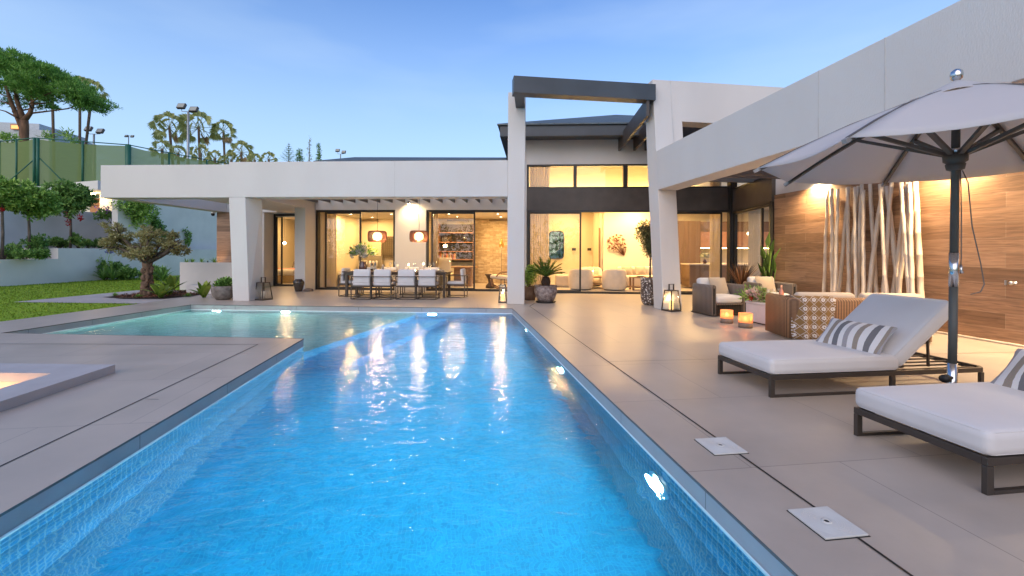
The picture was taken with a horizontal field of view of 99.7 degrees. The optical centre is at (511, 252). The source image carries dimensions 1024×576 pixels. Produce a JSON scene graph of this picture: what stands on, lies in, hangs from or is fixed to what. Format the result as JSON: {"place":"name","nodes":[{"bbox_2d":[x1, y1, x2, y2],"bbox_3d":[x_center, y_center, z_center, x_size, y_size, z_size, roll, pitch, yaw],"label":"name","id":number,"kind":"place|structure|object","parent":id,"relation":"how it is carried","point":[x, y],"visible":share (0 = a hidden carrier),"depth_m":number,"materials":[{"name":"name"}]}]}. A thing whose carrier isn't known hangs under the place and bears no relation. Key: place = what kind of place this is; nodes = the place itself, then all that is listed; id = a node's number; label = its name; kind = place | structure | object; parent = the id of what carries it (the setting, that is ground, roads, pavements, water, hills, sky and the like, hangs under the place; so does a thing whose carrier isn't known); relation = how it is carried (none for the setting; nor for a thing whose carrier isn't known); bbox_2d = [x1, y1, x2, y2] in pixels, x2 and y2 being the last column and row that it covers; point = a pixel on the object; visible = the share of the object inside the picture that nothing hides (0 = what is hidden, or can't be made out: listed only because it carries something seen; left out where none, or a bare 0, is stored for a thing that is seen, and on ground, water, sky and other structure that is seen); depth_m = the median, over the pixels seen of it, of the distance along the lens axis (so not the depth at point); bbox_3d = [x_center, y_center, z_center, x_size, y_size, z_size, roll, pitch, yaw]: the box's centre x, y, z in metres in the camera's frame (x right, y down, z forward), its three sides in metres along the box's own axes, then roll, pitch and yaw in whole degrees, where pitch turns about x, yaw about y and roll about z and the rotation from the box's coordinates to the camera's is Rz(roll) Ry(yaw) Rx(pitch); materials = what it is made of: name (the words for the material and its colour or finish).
{"place":"outdoors","nodes":[
{"label":"outdoors","id":0,"kind":"place"},
{"bbox_2d":[28,302,135,303],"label":"terrain","id":1,"kind":"structure","parent":0,"point":[111,303],"depth_m":29.82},
{"bbox_2d":[0,122,95,144],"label":"hillside house","id":2,"kind":"structure","parent":1,"relation":"on","point":[13,128],"depth_m":61.87,"materials":[{"name":"white"}]},
{"bbox_2d":[0,46,122,141],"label":"umbrella pine","id":3,"kind":"object","parent":1,"relation":"on","point":[20,75],"visible":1,"depth_m":39.12,"materials":[{"name":"green plant"}]},
{"bbox_2d":[84,78,109,143],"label":"fan palm","id":4,"kind":"object","parent":1,"relation":"on","point":[98,85],"visible":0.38,"depth_m":46.98,"materials":[{"name":"green plant"}]},
{"bbox_2d":[0,137,228,186],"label":"tennis fence","id":5,"kind":"object","parent":1,"relation":"on","point":[38,161],"visible":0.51,"depth_m":28.30,"materials":[{"name":"green"}]},
{"bbox_2d":[147,111,190,146],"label":"fan palm","id":6,"kind":"object","parent":1,"relation":"on","point":[157,134],"visible":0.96,"depth_m":47.74,"materials":[{"name":"green plant"}]},
{"bbox_2d":[176,103,198,158],"bbox_3d":[-30.045,-8.934,39.990,1.856,9.767,0.453,0,0,0],"label":"floodlight mast","id":7,"kind":"object","parent":1,"relation":"on","point":[192,109],"visible":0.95,"depth_m":39.93,"materials":[{"name":"metal"}]},
{"bbox_2d":[176,110,219,156],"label":"fan palm","id":8,"kind":"object","parent":1,"relation":"on","point":[203,139],"visible":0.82,"depth_m":49.90,"materials":[{"name":"green plant"}]},
{"bbox_2d":[209,119,236,163],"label":"fan palm","id":9,"kind":"object","parent":1,"relation":"on","point":[226,138],"visible":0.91,"depth_m":51.90,"materials":[{"name":"green plant"}]},
{"bbox_2d":[226,140,253,161],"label":"fan palm","id":10,"kind":"object","parent":1,"relation":"on","point":[247,146],"visible":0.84,"depth_m":47.89,"materials":[{"name":"green plant"}]},
{"bbox_2d":[19,290,210,303],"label":"path","id":11,"kind":"structure","parent":0,"point":[98,298],"depth_m":11.61,"materials":[{"name":"concrete"}]},
{"bbox_2d":[108,291,198,298],"bbox_3d":[-10.333,1.264,12.928,2.071,0.001,2.417,0,0,13],"label":"planting bed","id":12,"kind":"object","parent":11,"relation":"on","point":[164,297],"visible":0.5,"depth_m":12.14,"materials":[{"name":"soil"}]},
{"bbox_2d":[97,220,191,295],"bbox_3d":[-10.795,0.214,12.670,2.536,2.218,1.763,0,0,0],"label":"olive tree","id":13,"kind":"object","parent":12,"relation":"on","point":[147,255],"visible":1,"depth_m":12.43,"materials":[{"name":"green plant"}]},
{"bbox_2d":[0,275,271,321],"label":"lawn","id":14,"kind":"structure","parent":0,"point":[52,309],"depth_m":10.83,"materials":[{"name":"green plant"}]},
{"bbox_2d":[0,259,57,285],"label":"garden wall","id":15,"kind":"structure","parent":14,"relation":"on","point":[14,272],"depth_m":16.55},
{"bbox_2d":[24,248,216,282],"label":"garden wall","id":16,"kind":"structure","parent":14,"relation":"on","point":[77,264],"depth_m":18.94,"materials":[{"name":"paint"}]},
{"bbox_2d":[116,266,142,279],"bbox_3d":[-17.286,0.979,19.573,0.995,0.755,1.128,0,0,37],"label":"shrub","id":17,"kind":"object","parent":14,"relation":"on","point":[128,273],"visible":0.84,"depth_m":19.38,"materials":[{"name":"green plant"}]},
{"bbox_2d":[180,262,231,289],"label":"planter wall","id":18,"kind":"structure","parent":14,"relation":"on","point":[191,273],"depth_m":14.49,"materials":[{"name":"paint"}]},
{"bbox_2d":[0,310,766,575],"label":"pool water","id":19,"kind":"structure","parent":0,"point":[402,444],"depth_m":2.75,"materials":[{"name":"liquid"}]},
{"bbox_2d":[0,0,959,164],"label":"sky","id":20,"kind":"structure","parent":0,"point":[359,78],"materials":[{"name":"blue"}]},
{"bbox_2d":[0,286,1023,575],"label":"terrace","id":21,"kind":"structure","parent":0,"point":[912,504],"depth_m":3.44,"materials":[{"name":"tile"}]},
{"bbox_2d":[0,363,114,411],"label":"fire pit","id":22,"kind":"object","parent":21,"relation":"in","point":[25,383],"visible":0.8,"depth_m":4.29,"materials":[{"name":"stone"}]},
{"bbox_2d":[211,276,232,299],"bbox_3d":[-7.811,0.953,11.731,0.625,0.656,0.582,0,0,-8],"label":"bowl planter","id":23,"kind":"object","parent":21,"relation":"on","point":[221,288],"visible":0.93,"depth_m":11.57,"materials":[{"name":"concrete"}]},
{"bbox_2d":[350,269,376,299],"bbox_3d":[-4.142,0.881,12.107,0.564,0.832,0.584,0,0,3],"label":"dining chair","id":24,"kind":"object","parent":21,"relation":"on","point":[361,277],"visible":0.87,"depth_m":11.89,"materials":[{"name":"fabric"}]},
{"bbox_2d":[371,269,396,299],"bbox_3d":[-3.586,0.884,12.133,0.564,0.832,0.584,0,0,3],"label":"dining chair","id":25,"kind":"object","parent":21,"relation":"on","point":[382,277],"visible":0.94,"depth_m":11.92,"materials":[{"name":"fabric"}]},
{"bbox_2d":[342,270,452,297],"bbox_3d":[-3.365,0.928,12.873,3.068,0.750,0.920,0,0,3],"label":"dining table","id":26,"kind":"object","parent":21,"relation":"on","point":[395,272],"visible":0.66,"depth_m":12.51,"materials":[{"name":"brown wood"}]},
{"bbox_2d":[346,242,378,268],"bbox_3d":[-4.433,0.102,12.894,0.952,0.889,0.916,0,0,-8],"label":"flower vase","id":27,"kind":"object","parent":26,"relation":"on","point":[359,247],"visible":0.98,"depth_m":12.74,"materials":[{"name":"green glass"}]},
{"bbox_2d":[395,269,419,299],"bbox_3d":[-2.926,0.887,12.163,0.564,0.832,0.584,0,0,3],"label":"dining chair","id":28,"kind":"object","parent":21,"relation":"on","point":[406,277],"visible":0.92,"depth_m":11.95,"materials":[{"name":"fabric"}]},
{"bbox_2d":[416,269,439,299],"bbox_3d":[-2.357,0.890,12.189,0.564,0.832,0.584,0,0,3],"label":"dining chair","id":29,"kind":"object","parent":21,"relation":"on","point":[427,277],"visible":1,"depth_m":11.97,"materials":[{"name":"fabric"}]},
{"bbox_2d":[446,268,467,297],"bbox_3d":[-1.606,0.894,12.813,0.584,0.832,0.564,0,0,3],"label":"dining chair","id":30,"kind":"object","parent":21,"relation":"on","point":[463,275],"visible":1,"depth_m":12.58,"materials":[{"name":"fabric"}]},
{"bbox_2d":[0,303,990,575],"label":"terrace slot drain","id":31,"kind":"object","parent":21,"relation":"on","point":[630,377],"visible":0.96,"depth_m":3.10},
{"bbox_2d":[525,264,539,299],"bbox_3d":[0.474,0.803,12.042,0.730,1.039,0.634,0,0,-8],"label":"potted shrub","id":32,"kind":"object","parent":21,"relation":"on","point":[529,292],"visible":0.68,"depth_m":11.91,"materials":[{"name":"green plant"}]},
{"bbox_2d":[527,257,565,302],"bbox_3d":[0.912,0.715,11.423,1.009,1.220,1.019,0,0,14],"label":"potted cycad","id":33,"kind":"object","parent":21,"relation":"on","point":[545,290],"visible":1,"depth_m":11.28,"materials":[{"name":"stone"}]},
{"bbox_2d":[101,0,1023,347],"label":"villa","id":34,"kind":"object","parent":21,"relation":"on","point":[665,156],"visible":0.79,"depth_m":10.98,"materials":[{"name":"paint"}]},
{"bbox_2d":[273,214,294,285],"bbox_3d":[-8.053,-0.083,16.364,1.930,2.725,0.160,0,0,3],"label":"sliding door","id":35,"kind":"structure","parent":34,"relation":"in","point":[275,253],"depth_m":16.36,"materials":[{"name":"black metal"}]},
{"bbox_2d":[278,261,294,282],"bbox_3d":[-9.761,0.696,18.911,1.794,1.150,2.140,0,0,3],"label":"bed","id":36,"kind":"object","parent":34,"relation":"on","point":[288,275],"visible":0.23,"depth_m":17.84,"materials":[{"name":"fabric"}]},
{"bbox_2d":[323,213,336,286],"bbox_3d":[-6.500,-0.072,15.428,0.497,2.680,0.115,0,0,4],"label":"curtain","id":37,"kind":"object","parent":34,"relation":"hanging from","point":[331,250],"visible":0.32,"depth_m":15.42,"materials":[{"name":"beige fabric"}]},
{"bbox_2d":[316,210,394,289],"bbox_3d":[-5.387,-0.082,14.937,2.790,2.750,0.160,0,0,3],"label":"sliding door","id":38,"kind":"structure","parent":34,"relation":"in","point":[318,287],"depth_m":14.93,"materials":[{"name":"black metal"}]},
{"bbox_2d":[338,256,382,285],"bbox_3d":[-6.107,0.715,17.410,1.068,1.150,2.140,0,0,3],"label":"sideboard","id":39,"kind":"object","parent":34,"relation":"on","point":[378,260],"visible":0.21,"depth_m":18.38,"materials":[{"name":"wood"}]},
{"bbox_2d":[367,199,386,241],"bbox_3d":[-4.038,-1.038,12.961,0.559,1.456,0.559,0,0,-8],"label":"pendant lamp","id":40,"kind":"object","parent":34,"relation":"hanging from","point":[376,236],"visible":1,"depth_m":12.85,"materials":[{"name":"glass"}]},
{"bbox_2d":[430,213,437,287],"bbox_3d":[-2.748,-0.054,15.223,0.294,2.680,0.115,0,0,4],"label":"curtain","id":41,"kind":"object","parent":34,"relation":"hanging from","point":[435,240],"visible":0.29,"depth_m":15.21,"materials":[{"name":"beige fabric"}]},
{"bbox_2d":[438,224,473,281],"bbox_3d":[-2.328,0.058,18.174,1.489,2.500,0.400,0,0,3],"label":"bookcase","id":42,"kind":"object","parent":34,"relation":"on","point":[457,233],"visible":0.55,"depth_m":18.32,"materials":[{"name":"brown wood"}]},
{"bbox_2d":[440,266,477,285],"bbox_3d":[-2.116,0.924,16.740,1.500,0.750,0.700,0,0,3],"label":"desk","id":43,"kind":"object","parent":34,"relation":"on","point":[469,271],"visible":0.48,"depth_m":16.54,"materials":[{"name":"brown wood"}]},
{"bbox_2d":[426,210,507,290],"bbox_3d":[-1.228,-0.061,14.709,3.380,2.750,0.160,0,0,3],"label":"sliding door","id":44,"kind":"structure","parent":34,"relation":"in","point":[428,211],"depth_m":14.69,"materials":[{"name":"black metal"}]},
{"bbox_2d":[530,167,548,285],"bbox_3d":[0.926,-0.935,14.571,0.655,4.480,0.115,0,0,3],"label":"curtain","id":45,"kind":"object","parent":34,"relation":"hanging from","point":[539,231],"visible":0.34,"depth_m":14.57,"materials":[{"name":"beige fabric"}]},
{"bbox_2d":[549,231,563,258],"bbox_3d":[2.056,-0.341,20.028,0.708,1.297,0.034,0,0,3],"label":"painting","id":46,"kind":"object","parent":34,"relation":"attached to","point":[556,244],"depth_m":20.04,"materials":[{"name":"multicoloured"}]},
{"bbox_2d":[568,269,592,289],"bbox_3d":[2.467,0.950,15.469,0.884,0.740,0.847,0,0,3],"label":"round armchair","id":47,"kind":"object","parent":34,"relation":"on","point":[586,279],"visible":0.84,"depth_m":15.13,"materials":[{"name":"beige fabric"}]},
{"bbox_2d":[601,269,626,290],"bbox_3d":[3.624,0.956,15.305,0.884,0.740,0.847,0,0,3],"label":"round armchair","id":48,"kind":"object","parent":34,"relation":"on","point":[614,279],"visible":1,"depth_m":14.96,"materials":[{"name":"beige fabric"}]},
{"bbox_2d":[527,210,727,294],"bbox_3d":[3.730,-0.011,13.997,6.480,2.700,0.160,0,0,3],"label":"sliding door","id":49,"kind":"structure","parent":34,"relation":"in","point":[529,212],"depth_m":14.00,"materials":[{"name":"black metal"}]},
{"bbox_2d":[527,164,727,187],"bbox_3d":[3.733,-2.461,14.013,6.500,0.780,0.150,0,0,3],"label":"clerestory window","id":50,"kind":"structure","parent":34,"relation":"in","point":[625,166],"depth_m":14.02,"materials":[{"name":"glass"}]},
{"bbox_2d":[709,182,720,277],"bbox_3d":[6.714,-0.906,14.255,0.353,4.480,0.115,0,0,4],"label":"curtain","id":51,"kind":"object","parent":34,"relation":"hanging from","point":[714,268],"visible":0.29,"depth_m":14.24,"materials":[{"name":"beige fabric"}]},
{"bbox_2d":[680,263,765,286],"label":"kitchen island","id":52,"kind":"structure","parent":34,"relation":"on","point":[691,273],"depth_m":16.05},
{"bbox_2d":[701,222,768,263],"bbox_3d":[10.065,-0.017,18.368,4.190,2.576,0.620,0,0,3],"label":"kitchen run","id":53,"kind":"object","parent":34,"relation":"on","point":[742,240],"visible":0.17,"depth_m":18.34,"materials":[{"name":"brown"}]},
{"bbox_2d":[732,201,773,283],"bbox_3d":[6.830,0.024,12.315,0.160,2.660,2.607,0,0,7],"label":"sliding door","id":54,"kind":"structure","parent":34,"relation":"in","point":[770,204],"depth_m":11.71,"materials":[{"name":"black metal"}]},
{"bbox_2d":[748,209,760,276],"bbox_3d":[7.271,-0.754,12.995,0.099,4.180,0.750,0,0,7],"label":"curtain","id":55,"kind":"object","parent":34,"relation":"hanging from","point":[754,230],"visible":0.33,"depth_m":12.90,"materials":[{"name":"beige fabric"}]},
{"bbox_2d":[634,219,653,304],"bbox_3d":[3.507,0.232,11.007,0.896,2.212,0.806,0,0,-8],"label":"potted olive","id":56,"kind":"object","parent":21,"relation":"on","point":[646,291],"visible":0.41,"depth_m":10.90,"materials":[{"name":"plant"}]},
{"bbox_2d":[691,278,747,315],"bbox_3d":[4.491,0.948,9.451,0.860,0.765,0.804,0,0,-12],"label":"woven armchair","id":57,"kind":"object","parent":21,"relation":"on","point":[707,300],"visible":0.81,"depth_m":9.16,"materials":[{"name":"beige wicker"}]},
{"bbox_2d":[708,278,729,293],"bbox_3d":[4.554,0.743,9.503,0.416,0.413,0.156,0,-26,-10],"label":"beige pillow","id":58,"kind":"object","parent":57,"relation":"on","point":[720,284],"visible":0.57,"depth_m":9.45,"materials":[{"name":"fabric"}]},
{"bbox_2d":[694,437,748,455],"bbox_3d":[1.426,1.320,2.954,0.248,0.013,0.248,0,0,-8],"label":"pool service lid","id":59,"kind":"object","parent":21,"relation":"on","point":[717,446],"visible":1,"depth_m":2.93,"materials":[{"name":"white plastic"}]},
{"bbox_2d":[738,312,752,328],"bbox_3d":[4.175,1.213,7.723,0.230,0.256,0.230,0,0,-8],"label":"candle holder","id":60,"kind":"object","parent":21,"relation":"on","point":[745,319],"visible":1,"depth_m":7.64,"materials":[{"name":"orange"}]},
{"bbox_2d":[727,262,766,283],"bbox_3d":[5.662,0.777,10.691,1.019,1.143,1.038,0,0,-8],"label":"dracaena","id":61,"kind":"object","parent":21,"relation":"on","point":[740,278],"visible":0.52,"depth_m":10.55,"materials":[{"name":"red plant"}]},
{"bbox_2d":[745,300,764,324],"bbox_3d":[5.063,1.145,8.120,0.900,0.400,0.820,0,0,-8],"label":"planter","id":62,"kind":"object","parent":21,"relation":"on","point":[756,308],"visible":0.16,"depth_m":8.15,"materials":[{"name":"concrete"}]},
{"bbox_2d":[735,284,769,302],"bbox_3d":[4.715,0.973,8.410,0.679,0.741,0.657,0,0,17],"label":"flowering plant","id":63,"kind":"object","parent":62,"relation":"on","point":[759,293],"visible":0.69,"depth_m":8.29,"materials":[{"name":"green plant"}]},
{"bbox_2d":[758,231,779,279],"bbox_3d":[6.318,0.411,10.699,0.639,1.882,0.396,0,0,-34],"label":"snake plant","id":64,"kind":"object","parent":21,"relation":"on","point":[767,264],"visible":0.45,"depth_m":10.66,"materials":[{"name":"green plant"}]},
{"bbox_2d":[743,277,796,300],"bbox_3d":[5.903,0.955,10.003,0.860,0.765,0.804,0,0,1],"label":"woven armchair","id":65,"kind":"object","parent":21,"relation":"on","point":[789,288],"visible":0.27,"depth_m":9.84,"materials":[{"name":"beige wicker"}]},
{"bbox_2d":[755,276,776,291],"bbox_3d":[5.897,0.750,10.040,0.416,0.413,0.156,0,-26,2],"label":"beige pillow","id":66,"kind":"object","parent":65,"relation":"on","point":[767,283],"visible":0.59,"depth_m":9.99,"materials":[{"name":"fabric"}]},
{"bbox_2d":[822,191,828,291],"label":"bamboo pole","id":67,"kind":"object","parent":21,"relation":"on","point":[825,243],"visible":0.81,"depth_m":9.23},
{"bbox_2d":[786,506,870,540],"bbox_3d":[1.543,1.321,2.119,0.238,0.013,0.238,0,0,-8],"label":"pool service lid","id":68,"kind":"object","parent":21,"relation":"on","point":[826,523],"visible":1,"depth_m":2.10,"materials":[{"name":"white plastic"}]},
{"bbox_2d":[829,188,834,291],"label":"bamboo pole","id":69,"kind":"object","parent":21,"relation":"on","point":[831,215],"visible":0.66,"depth_m":9.01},
{"bbox_2d":[833,189,839,291],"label":"bamboo pole","id":70,"kind":"object","parent":21,"relation":"on","point":[835,279],"visible":0.84,"depth_m":8.81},
{"bbox_2d":[837,187,849,291],"bbox_3d":[6.749,0.009,8.827,0.306,2.698,0.090,0,0,-2],"label":"bamboo pole","id":71,"kind":"object","parent":21,"relation":"on","point":[841,266],"visible":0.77,"depth_m":8.80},
{"bbox_2d":[765,292,931,341],"bbox_3d":[5.267,0.965,6.804,2.060,0.703,0.800,0,0,5],"label":"woven sofa","id":72,"kind":"object","parent":21,"relation":"on","point":[781,311],"visible":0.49,"depth_m":6.60,"materials":[{"name":"brown wicker"}]},
{"bbox_2d":[785,295,835,339],"bbox_3d":[4.518,0.986,6.522,0.637,0.674,0.289,0,0,16],"label":"throw blanket","id":73,"kind":"object","parent":72,"relation":"on","point":[815,315],"visible":0.87,"depth_m":6.45,"materials":[{"name":"fabric"}]},
{"bbox_2d":[846,187,851,292],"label":"bamboo pole","id":74,"kind":"object","parent":21,"relation":"on","point":[848,253],"visible":0.8,"depth_m":8.63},
{"bbox_2d":[718,293,983,397],"bbox_3d":[3.493,0.901,4.509,2.380,0.873,0.820,0,0,-8],"label":"sun lounger","id":75,"kind":"object","parent":21,"relation":"on","point":[918,322],"visible":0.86,"depth_m":4.21,"materials":[{"name":"fabric"}]},
{"bbox_2d":[816,318,896,354],"bbox_3d":[3.547,0.863,4.486,0.156,0.368,0.648,46,-12,-12],"label":"striped pillow","id":76,"kind":"object","parent":75,"relation":"on","point":[869,338],"visible":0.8,"depth_m":4.40,"materials":[{"name":"fabric"}]},
{"bbox_2d":[853,187,857,297],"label":"bamboo pole","id":77,"kind":"object","parent":21,"relation":"on","point":[855,245],"visible":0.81,"depth_m":8.39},
{"bbox_2d":[857,184,863,294],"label":"bamboo pole","id":78,"kind":"object","parent":21,"relation":"on","point":[859,242],"visible":0.53,"depth_m":8.38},
{"bbox_2d":[861,190,865,292],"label":"bamboo pole","id":79,"kind":"object","parent":21,"relation":"on","point":[863,269],"visible":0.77,"depth_m":8.22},
{"bbox_2d":[868,184,878,292],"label":"bamboo pole","id":80,"kind":"object","parent":21,"relation":"on","point":[872,226],"visible":0.55,"depth_m":8.22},
{"bbox_2d":[866,187,884,292],"bbox_3d":[6.768,0.036,8.084,0.438,2.647,0.100,0,0,-6],"label":"bamboo pole","id":81,"kind":"object","parent":21,"relation":"on","point":[873,257],"visible":0.69,"depth_m":8.06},
{"bbox_2d":[878,184,888,292],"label":"bamboo pole","id":82,"kind":"object","parent":21,"relation":"on","point":[884,260],"visible":0.79,"depth_m":7.84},
{"bbox_2d":[881,182,893,292],"bbox_3d":[6.800,0.038,7.845,0.452,2.643,0.088,0,0,-28],"label":"bamboo pole","id":83,"kind":"object","parent":21,"relation":"on","point":[888,218],"visible":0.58,"depth_m":7.87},
{"bbox_2d":[753,68,1023,383],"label":"parasol","id":84,"kind":"object","parent":21,"relation":"on","point":[956,130],"visible":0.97,"depth_m":3.51,"materials":[{"name":"fabric"}]},
{"bbox_2d":[884,186,898,291],"bbox_3d":[6.886,0.064,7.776,0.103,2.599,0.646,0,0,17],"label":"bamboo pole","id":85,"kind":"object","parent":21,"relation":"on","point":[893,242],"visible":0.57,"depth_m":7.80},
{"bbox_2d":[891,182,907,292],"bbox_3d":[6.896,0.044,7.718,0.337,2.629,0.086,0,0,19],"label":"bamboo pole","id":86,"kind":"object","parent":21,"relation":"on","point":[898,252],"visible":0.46,"depth_m":7.69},
{"bbox_2d":[899,182,909,292],"bbox_3d":[6.777,0.043,7.412,0.097,2.646,0.855,0,0,31],"label":"bamboo pole","id":87,"kind":"object","parent":21,"relation":"on","point":[904,220],"visible":0.66,"depth_m":7.50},
{"bbox_2d":[896,186,912,292],"bbox_3d":[6.831,0.097,7.557,0.440,2.525,0.082,0,0,-17],"label":"bamboo pole","id":88,"kind":"object","parent":21,"relation":"on","point":[900,277],"visible":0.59,"depth_m":7.53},
{"bbox_2d":[907,182,914,292],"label":"bamboo pole","id":89,"kind":"object","parent":21,"relation":"on","point":[910,245],"visible":0.77,"depth_m":7.39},
{"bbox_2d":[912,182,924,297],"bbox_3d":[6.944,0.042,7.366,0.100,2.639,0.491,0,0,29],"label":"bamboo pole","id":90,"kind":"object","parent":21,"relation":"on","point":[919,255],"visible":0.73,"depth_m":7.38,"materials":[{"name":"wood"}]},
{"bbox_2d":[854,382,1023,495],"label":"sun lounger","id":91,"kind":"object","parent":21,"relation":"on","point":[986,418],"visible":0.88,"depth_m":2.69,"materials":[{"name":"fabric"}]},
{"bbox_2d":[990,348,1023,390],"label":"striped pillow","id":92,"kind":"object","parent":91,"relation":"on","point":[1011,375],"visible":0.77,"depth_m":3.16,"materials":[{"name":"fabric"}]},
{"bbox_2d":[678,221,700,282],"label":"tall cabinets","id":93,"kind":"object","parent":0,"point":[689,236],"visible":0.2,"depth_m":18.22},
{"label":"raised bed soil","id":94,"kind":"structure","parent":0,"visible":0},
{"bbox_2d":[40,178,99,247],"bbox_3d":[-20.538,-1.849,20.142,1.673,3.289,2.030,0,0,0],"label":"standard tree","id":95,"kind":"object","parent":94,"relation":"on","point":[75,199],"visible":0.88,"depth_m":19.89,"materials":[{"name":"green plant"}]},
{"bbox_2d":[76,180,111,211],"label":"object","id":96,"kind":"object","parent":94,"relation":"on","point":[95,186],"visible":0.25,"depth_m":25.32,"materials":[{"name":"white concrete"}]},
{"bbox_2d":[112,199,216,249],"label":"boundary wall","id":97,"kind":"structure","parent":94,"relation":"on","point":[201,225],"depth_m":24.70,"materials":[{"name":"paint"}]},
{"bbox_2d":[110,200,160,229],"bbox_3d":[-18.717,-2.184,21.441,1.869,2.242,2.130,0,0,-8],"label":"climbing plant","id":98,"kind":"object","parent":97,"relation":"attached to","point":[140,211],"visible":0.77,"depth_m":21.38,"materials":[{"name":"green plant"}]},
{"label":"raised bed soil","id":99,"kind":"structure","parent":0,"visible":0},
{"bbox_2d":[0,175,26,258],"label":"standard tree","id":100,"kind":"object","parent":99,"relation":"on","point":[10,195],"visible":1,"depth_m":16.24,"materials":[{"name":"green plant"}]},
{"bbox_2d":[9,248,37,259],"bbox_3d":[-18.324,0.068,16.210,0.748,0.490,0.678,0,0,0],"label":"shrub","id":101,"kind":"object","parent":99,"relation":"on","point":[19,253],"visible":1,"depth_m":16.13,"materials":[{"name":"green plant"}]},
{"bbox_2d":[5,178,65,249],"bbox_3d":[-19.116,-1.350,17.082,1.891,3.156,1.841,0,0,0],"label":"standard tree","id":102,"kind":"object","parent":99,"relation":"on","point":[43,202],"visible":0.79,"depth_m":17.02,"materials":[{"name":"green plant"}]},
{"bbox_2d":[20,232,51,249],"bbox_3d":[-19.164,-0.294,17.389,1.103,1.077,0.856,0,0,27],"label":"shrub","id":103,"kind":"object","parent":99,"relation":"on","point":[36,242],"visible":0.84,"depth_m":17.22,"materials":[{"name":"green plant"}]},
{"bbox_2d":[0,210,111,249],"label":"garden wall","id":104,"kind":"structure","parent":99,"relation":"on","point":[16,228],"depth_m":20.59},
{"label":"pool floor","id":105,"kind":"structure","parent":0,"visible":0},
{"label":"pool wall","id":106,"kind":"structure","parent":105,"relation":"on","visible":0},
{"bbox_2d":[0,305,797,575],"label":"pool coping","id":107,"kind":"object","parent":106,"relation":"on","point":[762,557],"visible":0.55,"depth_m":3.16,"materials":[{"name":"stone"}]},
{"bbox_2d":[0,309,769,575],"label":"waterline trim","id":108,"kind":"structure","parent":107,"relation":"attached to","point":[727,533],"depth_m":3.21,"materials":[{"name":"tile"}]},
{"bbox_2d":[0,304,796,575],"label":"pool edge trim","id":109,"kind":"structure","parent":107,"relation":"on","point":[658,446],"depth_m":3.22,"materials":[{"name":"stone"}]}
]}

